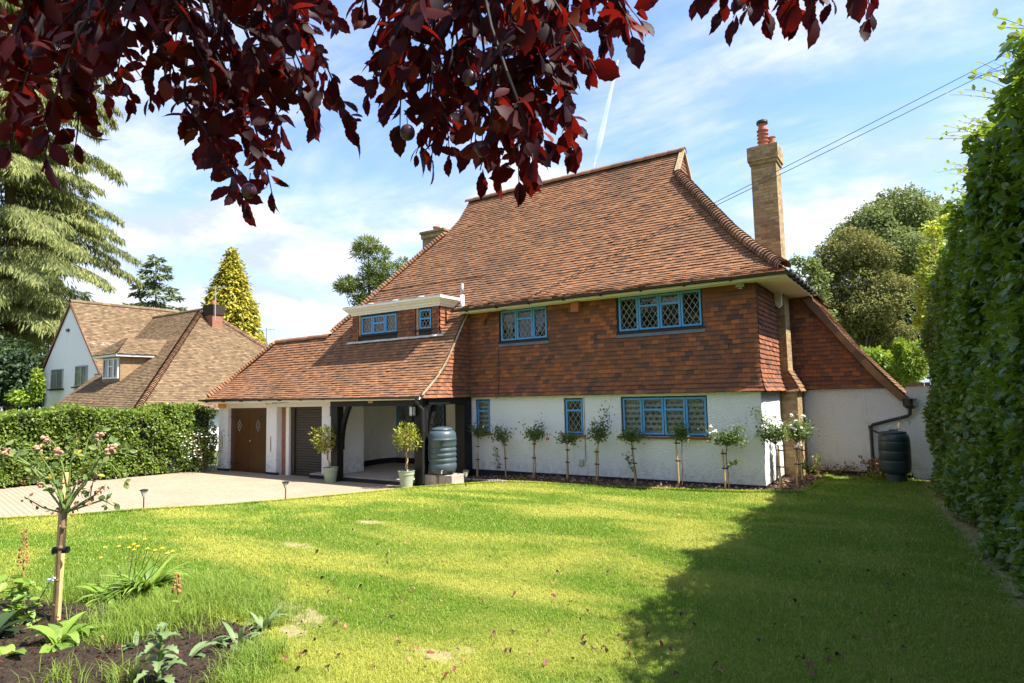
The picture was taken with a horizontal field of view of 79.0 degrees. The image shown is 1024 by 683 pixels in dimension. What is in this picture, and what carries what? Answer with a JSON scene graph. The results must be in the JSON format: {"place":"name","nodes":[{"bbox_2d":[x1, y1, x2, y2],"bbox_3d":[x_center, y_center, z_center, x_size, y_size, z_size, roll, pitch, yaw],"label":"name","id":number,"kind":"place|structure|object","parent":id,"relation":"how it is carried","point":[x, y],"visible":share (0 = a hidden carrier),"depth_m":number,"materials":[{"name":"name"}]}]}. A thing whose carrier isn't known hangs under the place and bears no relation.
{"place":"outdoors","nodes":[
{"label":"outdoors","id":0,"kind":"place"},
{"bbox_2d":[1,410,217,464],"bbox_3d":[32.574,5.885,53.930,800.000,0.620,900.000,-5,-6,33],"label":"ground","id":1,"kind":"structure","parent":0,"point":[215,455],"depth_m":25.40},
{"bbox_2d":[0,331,47,413],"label":"dark shrub","id":2,"kind":"object","parent":1,"relation":"on","point":[15,372],"visible":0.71,"depth_m":35.48,"materials":[{"name":"green plant"}]},
{"bbox_2d":[3,366,46,407],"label":"yellow shrub","id":3,"kind":"object","parent":1,"relation":"on","point":[36,391],"visible":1,"depth_m":33.82,"materials":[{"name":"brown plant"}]},
{"bbox_2d":[0,247,93,403],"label":"blue cedar","id":4,"kind":"object","parent":1,"relation":"on","point":[83,292],"depth_m":54.09,"materials":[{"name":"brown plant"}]},
{"bbox_2d":[0,0,144,411],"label":"deodar cedar","id":5,"kind":"object","parent":1,"relation":"on","point":[32,301],"visible":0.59,"depth_m":44.79,"materials":[{"name":"green plant"}]},
{"bbox_2d":[0,402,217,487],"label":"hedge","id":6,"kind":"object","parent":1,"relation":"on","point":[148,431],"visible":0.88,"depth_m":17.27,"materials":[{"name":"green plant"}]},
{"bbox_2d":[122,254,187,310],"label":"spruce tree","id":7,"kind":"object","parent":1,"relation":"on","point":[151,283],"visible":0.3,"depth_m":59.69,"materials":[{"name":"green plant"}]},
{"bbox_2d":[200,246,268,344],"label":"golden conifer","id":8,"kind":"object","parent":1,"relation":"on","point":[242,312],"visible":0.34,"depth_m":48.94,"materials":[{"name":"yellow plant"}]},
{"bbox_2d":[332,233,409,305],"bbox_3d":[-7.546,-0.325,33.648,4.652,11.297,2.039,-1,-5,-2],"label":"pine tree","id":9,"kind":"object","parent":1,"relation":"on","point":[352,284],"visible":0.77,"depth_m":33.74,"materials":[{"name":"green plant"}]},
{"bbox_2d":[464,478,504,482],"bbox_3d":[-0.775,3.394,14.966,0.123,0.274,1.922,3,-6,-37],"label":"kerb edging","id":10,"kind":"object","parent":1,"relation":"on","point":[500,481],"visible":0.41,"depth_m":14.68,"materials":[{"name":"grey concrete"}]},
{"bbox_2d":[198,119,916,488],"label":"cottage","id":11,"kind":"structure","parent":1,"relation":"on","point":[718,319],"depth_m":15.22,"materials":[{"name":"ceramic"}]},
{"bbox_2d":[230,408,249,471],"bbox_3d":[-8.516,3.075,19.472,0.967,1.960,0.053,-5,-6,33],"label":"garage door","id":12,"kind":"structure","parent":11,"relation":"in","point":[240,417],"depth_m":19.45,"materials":[{"name":"brown wood"}]},
{"bbox_2d":[249,408,266,472],"bbox_3d":[-7.693,3.010,18.933,0.972,1.960,0.053,-5,-6,33],"label":"garage door","id":13,"kind":"structure","parent":11,"relation":"in","point":[257,446],"depth_m":18.96,"materials":[{"name":"brown wood"}]},
{"bbox_2d":[258,327,274,345],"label":"roof aerial","id":14,"kind":"object","parent":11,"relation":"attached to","point":[266,333],"visible":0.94,"depth_m":41.98,"materials":[{"name":"metal"}]},
{"bbox_2d":[295,407,321,473],"bbox_3d":[-5.738,2.856,17.828,1.470,1.950,0.017,-5,-6,33],"label":"roller door","id":15,"kind":"structure","parent":11,"relation":"in","point":[307,461],"depth_m":17.93,"materials":[{"name":"metal"}]},
{"bbox_2d":[361,312,397,335],"bbox_3d":[-3.730,-0.484,17.791,1.460,0.570,0.254,-5,-6,33],"label":"window","id":16,"kind":"structure","parent":11,"relation":"in","point":[370,319],"depth_m":17.75,"materials":[{"name":"blue paint"}]},
{"bbox_2d":[396,406,410,429],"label":"window","id":17,"kind":"structure","parent":11,"relation":"in","point":[397,407],"depth_m":19.67,"materials":[{"name":"blue paint"}]},
{"bbox_2d":[419,307,431,329],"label":"window","id":18,"kind":"structure","parent":11,"relation":"in","point":[424,309],"depth_m":16.76,"materials":[{"name":"blue paint"}]},
{"bbox_2d":[428,404,445,427],"bbox_3d":[-2.259,2.633,18.811,0.650,1.750,0.094,-5,-6,33],"label":"window","id":19,"kind":"structure","parent":11,"relation":"in","point":[429,406],"depth_m":18.69,"materials":[{"name":"blue paint"}]},
{"bbox_2d":[476,399,490,432],"bbox_3d":[-0.714,1.951,16.274,0.468,0.876,0.112,-5,-6,33],"label":"window","id":20,"kind":"structure","parent":11,"relation":"in","point":[482,405],"depth_m":16.32,"materials":[{"name":"blue paint"}]},
{"bbox_2d":[500,306,547,341],"bbox_3d":[0.350,-0.431,15.790,1.430,0.830,0.254,-5,-6,33],"label":"window","id":21,"kind":"structure","parent":11,"relation":"in","point":[509,335],"depth_m":15.77,"materials":[{"name":"blue paint"}]},
{"bbox_2d":[564,398,583,434],"bbox_3d":[1.501,1.781,14.810,0.511,0.865,0.094,-5,-6,33],"label":"window","id":22,"kind":"structure","parent":11,"relation":"in","point":[566,402],"depth_m":14.81,"materials":[{"name":"blue paint"}]},
{"bbox_2d":[617,288,702,332],"bbox_3d":[3.262,-0.668,13.785,1.954,0.830,0.094,-5,-6,33],"label":"window","id":23,"kind":"structure","parent":11,"relation":"in","point":[680,295],"depth_m":13.74,"materials":[{"name":"blue paint"}]},
{"bbox_2d":[621,395,708,436],"bbox_3d":[3.332,1.632,13.620,1.950,0.876,0.112,-5,-6,33],"label":"window","id":24,"kind":"structure","parent":11,"relation":"in","point":[653,415],"depth_m":13.60,"materials":[{"name":"blue paint"}]},
{"bbox_2d":[485,60,1012,319],"bbox_3d":[8.318,-5.188,12.645,19.738,8.191,2.356,-3,-5,17],"label":"overhead cable","id":25,"kind":"object","parent":11,"relation":"attached to","point":[767,180],"visible":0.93,"depth_m":12.40,"materials":[{"name":"black rubber"}]},
{"bbox_2d":[485,50,1012,318],"bbox_3d":[8.317,-5.379,12.648,19.755,8.536,2.353,-3,-5,17],"label":"overhead cable","id":26,"kind":"object","parent":11,"relation":"attached to","point":[764,177],"visible":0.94,"depth_m":12.40,"materials":[{"name":"black rubber"}]},
{"bbox_2d":[464,471,830,492],"bbox_3d":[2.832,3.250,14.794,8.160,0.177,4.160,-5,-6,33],"label":"mulch bed","id":27,"kind":"object","parent":1,"relation":"on","point":[647,484],"visible":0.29,"depth_m":13.53,"materials":[{"name":"brown wood"}]},
{"bbox_2d":[466,419,490,477],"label":"standard rose","id":28,"kind":"object","parent":27,"relation":"on","point":[480,431],"visible":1,"depth_m":15.77,"materials":[{"name":"green plant"}]},
{"bbox_2d":[488,421,522,477],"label":"standard rose","id":29,"kind":"object","parent":27,"relation":"on","point":[501,435],"visible":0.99,"depth_m":15.33,"materials":[{"name":"green plant"}]},
{"bbox_2d":[518,413,548,477],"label":"standard rose","id":30,"kind":"object","parent":27,"relation":"on","point":[535,434],"visible":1,"depth_m":14.83,"materials":[{"name":"green plant"}]},
{"bbox_2d":[552,429,582,478],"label":"standard rose","id":31,"kind":"object","parent":27,"relation":"on","point":[574,437],"visible":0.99,"depth_m":14.36,"materials":[{"name":"green plant"}]},
{"bbox_2d":[585,401,614,480],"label":"standard rose","id":32,"kind":"object","parent":27,"relation":"on","point":[599,434],"visible":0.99,"depth_m":13.95,"materials":[{"name":"green plant"}]},
{"bbox_2d":[616,424,649,482],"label":"standard rose","id":33,"kind":"object","parent":27,"relation":"on","point":[631,437],"visible":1,"depth_m":13.47,"materials":[{"name":"green plant"}]},
{"bbox_2d":[667,417,697,486],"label":"standard rose","id":34,"kind":"object","parent":27,"relation":"on","point":[680,433],"visible":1,"depth_m":12.87,"materials":[{"name":"green plant"}]},
{"bbox_2d":[704,417,753,489],"bbox_3d":[4.304,2.252,12.404,0.863,1.481,0.733,-1,-5,0],"label":"standard rose","id":35,"kind":"object","parent":27,"relation":"on","point":[730,438],"visible":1,"depth_m":12.37,"materials":[{"name":"green plant"}]},
{"bbox_2d":[748,407,796,489],"bbox_3d":[5.145,2.093,12.221,0.858,1.730,0.580,-3,-5,16],"label":"standard rose","id":36,"kind":"object","parent":27,"relation":"on","point":[773,435],"visible":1,"depth_m":12.19,"materials":[{"name":"green plant"}]},
{"bbox_2d":[781,414,819,485],"bbox_3d":[5.854,2.230,12.719,0.853,1.511,0.624,-5,-6,33],"label":"standard rose","id":37,"kind":"object","parent":27,"relation":"on","point":[800,432],"visible":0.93,"depth_m":12.68,"materials":[{"name":"green plant"}]},
{"bbox_2d":[788,417,816,482],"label":"standard rose","id":38,"kind":"object","parent":27,"relation":"on","point":[805,466],"visible":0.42,"depth_m":13.12,"materials":[{"name":"green plant"}]},
{"bbox_2d":[810,454,827,476],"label":"weed","id":39,"kind":"object","parent":27,"relation":"on","point":[817,470],"visible":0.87,"depth_m":13.86,"materials":[{"name":"green plant"}]},
{"bbox_2d":[789,252,838,320],"bbox_3d":[16.518,-0.163,33.800,2.683,9.530,1.894,-1,-5,-1],"label":"slender tree","id":40,"kind":"object","parent":1,"relation":"on","point":[809,266],"visible":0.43,"depth_m":33.77,"materials":[{"name":"green plant"}]},
{"bbox_2d":[805,226,918,354],"bbox_3d":[20.197,-1.070,35.918,6.023,11.577,5.439,-5,-6,33],"label":"broadleaf tree","id":41,"kind":"object","parent":1,"relation":"on","point":[860,318],"visible":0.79,"depth_m":35.06,"materials":[{"name":"green plant"}]},
{"bbox_2d":[821,290,923,364],"bbox_3d":[22.013,0.733,37.883,7.791,8.362,4.974,0,-5,-14],"label":"ivy clad tree","id":42,"kind":"object","parent":1,"relation":"on","point":[908,321],"visible":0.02,"depth_m":36.95,"materials":[{"name":"green plant"}]},
{"bbox_2d":[824,182,947,312],"bbox_3d":[25.220,-2.639,39.168,9.146,15.073,6.199,1,-5,-23],"label":"broadleaf tree","id":43,"kind":"object","parent":1,"relation":"on","point":[888,218],"visible":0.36,"depth_m":38.28,"materials":[{"name":"green plant"}]},
{"bbox_2d":[860,345,926,389],"bbox_3d":[12.635,1.840,20.991,2.530,3.513,1.653,-2,-5,10],"label":"laurel bush","id":44,"kind":"object","parent":1,"relation":"on","point":[880,357],"visible":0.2,"depth_m":20.64,"materials":[{"name":"green plant"}]},
{"bbox_2d":[887,335,929,385],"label":"conifer bush","id":45,"kind":"object","parent":1,"relation":"on","point":[910,360],"visible":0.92,"depth_m":19.84,"materials":[{"name":"green plant"}]},
{"bbox_2d":[906,382,934,478],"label":"garden wall","id":46,"kind":"structure","parent":1,"relation":"on","point":[922,460],"depth_m":13.43,"materials":[{"name":"white paint"}]},
{"bbox_2d":[909,213,948,334],"bbox_3d":[10.616,-0.199,15.403,1.270,6.642,3.190,-5,-6,33],"label":"young beech","id":47,"kind":"object","parent":1,"relation":"on","point":[918,322],"visible":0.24,"depth_m":16.47,"materials":[{"name":"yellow plant"}]},
{"bbox_2d":[915,8,1023,596],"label":"hedge","id":48,"kind":"object","parent":1,"relation":"on","point":[972,338],"visible":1,"depth_m":6.18,"materials":[{"name":"green plant"}]},
{"bbox_2d":[41,286,266,449],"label":"neighbouring house","id":49,"kind":"structure","parent":0,"point":[105,355],"depth_m":32.69,"materials":[{"name":"brown tile"}]},
{"bbox_2d":[50,369,63,388],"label":"window","id":50,"kind":"structure","parent":49,"relation":"in","point":[56,370],"depth_m":35.01,"materials":[{"name":"metal"}]},
{"bbox_2d":[74,365,87,385],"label":"window","id":51,"kind":"structure","parent":49,"relation":"in","point":[81,366],"depth_m":33.36,"materials":[{"name":"wood"}]},
{"bbox_2d":[102,357,119,378],"bbox_3d":[-19.537,1.318,30.266,1.550,1.000,0.094,-5,-6,33],"label":"window","id":52,"kind":"structure","parent":49,"relation":"in","point":[108,370],"depth_m":30.14,"materials":[{"name":"white paint"}]},
{"bbox_2d":[0,465,476,517],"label":"driveway","id":53,"kind":"structure","parent":0,"point":[192,487],"depth_m":14.55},
{"bbox_2d":[167,426,229,472],"bbox_3d":[-9.589,3.338,19.267,1.661,1.465,1.996,-5,-6,33],"label":"flowering shrub","id":54,"kind":"object","parent":53,"relation":"on","point":[204,469],"visible":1,"depth_m":19.14,"materials":[{"name":"green plant"}]},
{"bbox_2d":[308,424,338,482],"bbox_3d":[-4.955,2.929,16.412,0.844,1.532,0.874,-5,-6,33],"label":"potted tree","id":55,"kind":"object","parent":53,"relation":"on","point":[330,473],"visible":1,"depth_m":16.30,"materials":[{"name":"green plant"}]},
{"bbox_2d":[392,421,423,487],"bbox_3d":[-2.467,2.660,14.737,0.790,1.577,0.816,-5,-6,33],"label":"potted tree","id":56,"kind":"object","parent":53,"relation":"on","point":[406,476],"visible":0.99,"depth_m":14.65,"materials":[{"name":"green plant"}]},
{"bbox_2d":[425,473,438,484],"bbox_3d":[-1.817,3.313,14.935,0.400,0.270,0.520,-5,-6,33],"label":"concrete block","id":57,"kind":"object","parent":53,"relation":"on","point":[431,479],"depth_m":14.69,"materials":[{"name":"grey concrete"}]},
{"bbox_2d":[428,427,456,474],"bbox_3d":[-1.669,2.604,14.899,0.684,1.120,0.684,-5,-6,33],"label":"water butt","id":58,"kind":"object","parent":57,"relation":"on","point":[442,454],"visible":1,"depth_m":14.62,"materials":[{"name":"blue plastic"}]},
{"bbox_2d":[0,474,1023,682],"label":"lawn","id":59,"kind":"structure","parent":0,"point":[288,627],"depth_m":5.80,"materials":[{"name":"green plant"}]},
{"bbox_2d":[0,595,268,682],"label":"flower bed","id":60,"kind":"object","parent":59,"relation":"on","point":[31,664],"visible":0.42,"depth_m":3.99,"materials":[{"name":"soil"}]},
{"bbox_2d":[0,644,26,662],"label":"seedling","id":61,"kind":"object","parent":60,"relation":"on","point":[7,649],"visible":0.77,"depth_m":3.99,"materials":[{"name":"green plant"}]},
{"bbox_2d":[0,610,31,637],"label":"dark leaved plant","id":62,"kind":"object","parent":60,"relation":"on","point":[7,629],"visible":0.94,"depth_m":4.36,"materials":[{"name":"green plant"}]},
{"bbox_2d":[0,528,48,625],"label":"foxglove seed head","id":63,"kind":"object","parent":60,"relation":"on","point":[24,583],"visible":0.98,"depth_m":4.61},
{"bbox_2d":[24,577,55,611],"bbox_3d":[-3.781,1.974,4.912,0.827,0.342,0.137,-5,-6,36],"label":"white campanula","id":64,"kind":"object","parent":60,"relation":"on","point":[50,579],"visible":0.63,"depth_m":4.80,"materials":[{"name":"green plant"}]},
{"bbox_2d":[18,611,98,652],"bbox_3d":[-3.056,2.066,4.243,0.477,0.316,0.481,-2,-5,10],"label":"broadleaf plant","id":65,"kind":"object","parent":60,"relation":"on","point":[51,633],"visible":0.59,"depth_m":4.21,"materials":[{"name":"green plant"}]},
{"bbox_2d":[0,423,137,620],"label":"staked rose","id":66,"kind":"object","parent":60,"relation":"on","point":[62,485],"visible":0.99,"depth_m":4.73,"materials":[{"name":"green plant"}]},
{"bbox_2d":[57,620,119,642],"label":"broadleaf plant","id":67,"kind":"object","parent":60,"relation":"on","point":[61,624],"visible":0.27,"depth_m":4.36,"materials":[{"name":"green plant"}]},
{"bbox_2d":[72,582,134,606],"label":"border plant","id":68,"kind":"object","parent":60,"relation":"on","point":[94,590],"visible":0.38,"depth_m":5.15,"materials":[{"name":"green plant"}]},
{"bbox_2d":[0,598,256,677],"bbox_3d":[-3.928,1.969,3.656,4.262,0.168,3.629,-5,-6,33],"label":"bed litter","id":69,"kind":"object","parent":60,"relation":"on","point":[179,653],"visible":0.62,"depth_m":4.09,"materials":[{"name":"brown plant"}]},
{"bbox_2d":[119,631,152,650],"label":"seedling","id":70,"kind":"object","parent":60,"relation":"on","point":[135,637],"visible":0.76,"depth_m":4.15,"materials":[{"name":"green plant"}]},
{"bbox_2d":[92,554,197,602],"bbox_3d":[-3.134,2.111,5.296,0.746,0.443,0.864,-5,-6,33],"label":"border plant","id":71,"kind":"object","parent":60,"relation":"on","point":[154,579],"visible":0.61,"depth_m":5.27,"materials":[{"name":"green plant"}]},
{"bbox_2d":[133,622,186,682],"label":"poppy plant","id":72,"kind":"object","parent":60,"relation":"on","point":[160,668],"visible":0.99,"depth_m":3.56,"materials":[{"name":"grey plant"}]},
{"bbox_2d":[171,573,193,605],"bbox_3d":[-2.621,2.003,4.891,0.229,0.359,0.212,-5,-6,33],"label":"foxglove seed head","id":73,"kind":"object","parent":60,"relation":"on","point":[178,590],"visible":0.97,"depth_m":4.87},
{"bbox_2d":[164,641,220,669],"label":"seedling","id":74,"kind":"object","parent":60,"relation":"on","point":[197,647],"visible":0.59,"depth_m":3.95,"materials":[{"name":"green plant"}]},
{"bbox_2d":[212,636,228,646],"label":"seedling","id":75,"kind":"object","parent":60,"relation":"on","point":[221,640],"visible":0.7,"depth_m":4.11,"materials":[{"name":"green plant"}]},
{"bbox_2d":[211,620,265,650],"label":"leafy tuft","id":76,"kind":"object","parent":60,"relation":"on","point":[233,635],"visible":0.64,"depth_m":4.23,"materials":[{"name":"green plant"}]},
{"bbox_2d":[243,606,289,635],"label":"leafy tuft","id":77,"kind":"object","parent":60,"relation":"on","point":[260,623],"visible":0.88,"depth_m":4.49,"materials":[{"name":"green plant"}]},
{"bbox_2d":[99,536,174,592],"bbox_3d":[-3.217,1.902,5.215,1.332,0.554,0.235,-5,-6,33],"label":"yellow daisy","id":78,"kind":"object","parent":59,"relation":"on","point":[135,562],"visible":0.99,"depth_m":5.20,"materials":[{"name":"green plant"}]},
{"bbox_2d":[140,489,148,507],"bbox_3d":[-6.884,2.970,11.617,0.150,0.416,0.143,-5,-6,33],"label":"solar lamp","id":79,"kind":"object","parent":59,"relation":"on","point":[143,492],"visible":0.96,"depth_m":11.60,"materials":[{"name":"black plastic"}]},
{"bbox_2d":[0,554,327,682],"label":"long grass","id":80,"kind":"structure","parent":59,"relation":"on","point":[139,614],"depth_m":4.68,"materials":[{"name":"green plant"}]},
{"bbox_2d":[0,481,498,519],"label":"edge grass","id":81,"kind":"structure","parent":59,"relation":"on","point":[141,509],"depth_m":11.79,"materials":[{"name":"green plant"}]},
{"bbox_2d":[282,481,288,498],"bbox_3d":[-4.549,3.031,12.485,0.150,0.441,0.143,-5,-6,33],"label":"solar lamp","id":82,"kind":"object","parent":59,"relation":"on","point":[285,484],"visible":0.96,"depth_m":12.47,"materials":[{"name":"black plastic"}]},
{"bbox_2d":[0,0,878,226],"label":"purple plum tree","id":83,"kind":"object","parent":59,"relation":"on","point":[97,37],"visible":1,"depth_m":1.31,"materials":[{"name":"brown plant"}]},
{"bbox_2d":[439,473,463,484],"bbox_3d":[-1.439,3.288,14.746,0.400,0.270,0.460,-5,-6,33],"label":"concrete block","id":84,"kind":"object","parent":59,"relation":"on","point":[453,478],"depth_m":14.60,"materials":[{"name":"grey concrete"}]},
{"bbox_2d":[462,470,468,485],"bbox_3d":[-1.007,3.014,13.568,0.150,0.419,0.143,-5,-6,33],"label":"solar lamp","id":85,"kind":"object","parent":59,"relation":"on","point":[465,472],"visible":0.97,"depth_m":13.55,"materials":[{"name":"black plastic"}]},
{"bbox_2d":[504,473,834,493],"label":"edge grass","id":86,"kind":"structure","parent":59,"relation":"on","point":[817,482],"depth_m":12.59,"materials":[{"name":"green plant"}]},
{"bbox_2d":[808,461,881,476],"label":"weed","id":87,"kind":"object","parent":59,"relation":"on","point":[835,471],"visible":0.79,"depth_m":14.08,"materials":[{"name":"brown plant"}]},
{"bbox_2d":[856,455,883,477],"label":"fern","id":88,"kind":"object","parent":59,"relation":"on","point":[874,462],"visible":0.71,"depth_m":13.65,"materials":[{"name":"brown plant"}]},
{"bbox_2d":[856,470,917,481],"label":"weed","id":89,"kind":"object","parent":59,"relation":"on","point":[883,475],"visible":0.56,"depth_m":13.36,"materials":[{"name":"green plant"}]},
{"bbox_2d":[878,417,911,481],"bbox_3d":[8.128,2.280,13.175,0.639,1.329,0.594,-1,-5,1],"label":"water butt","id":90,"kind":"object","parent":59,"relation":"on","point":[894,452],"visible":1,"depth_m":12.95,"materials":[{"name":"green plastic"}]},
{"bbox_2d":[0,0,1023,410],"label":"sky","id":91,"kind":"structure","parent":0,"point":[703,95],"materials":[{"name":"blue"}]}
]}

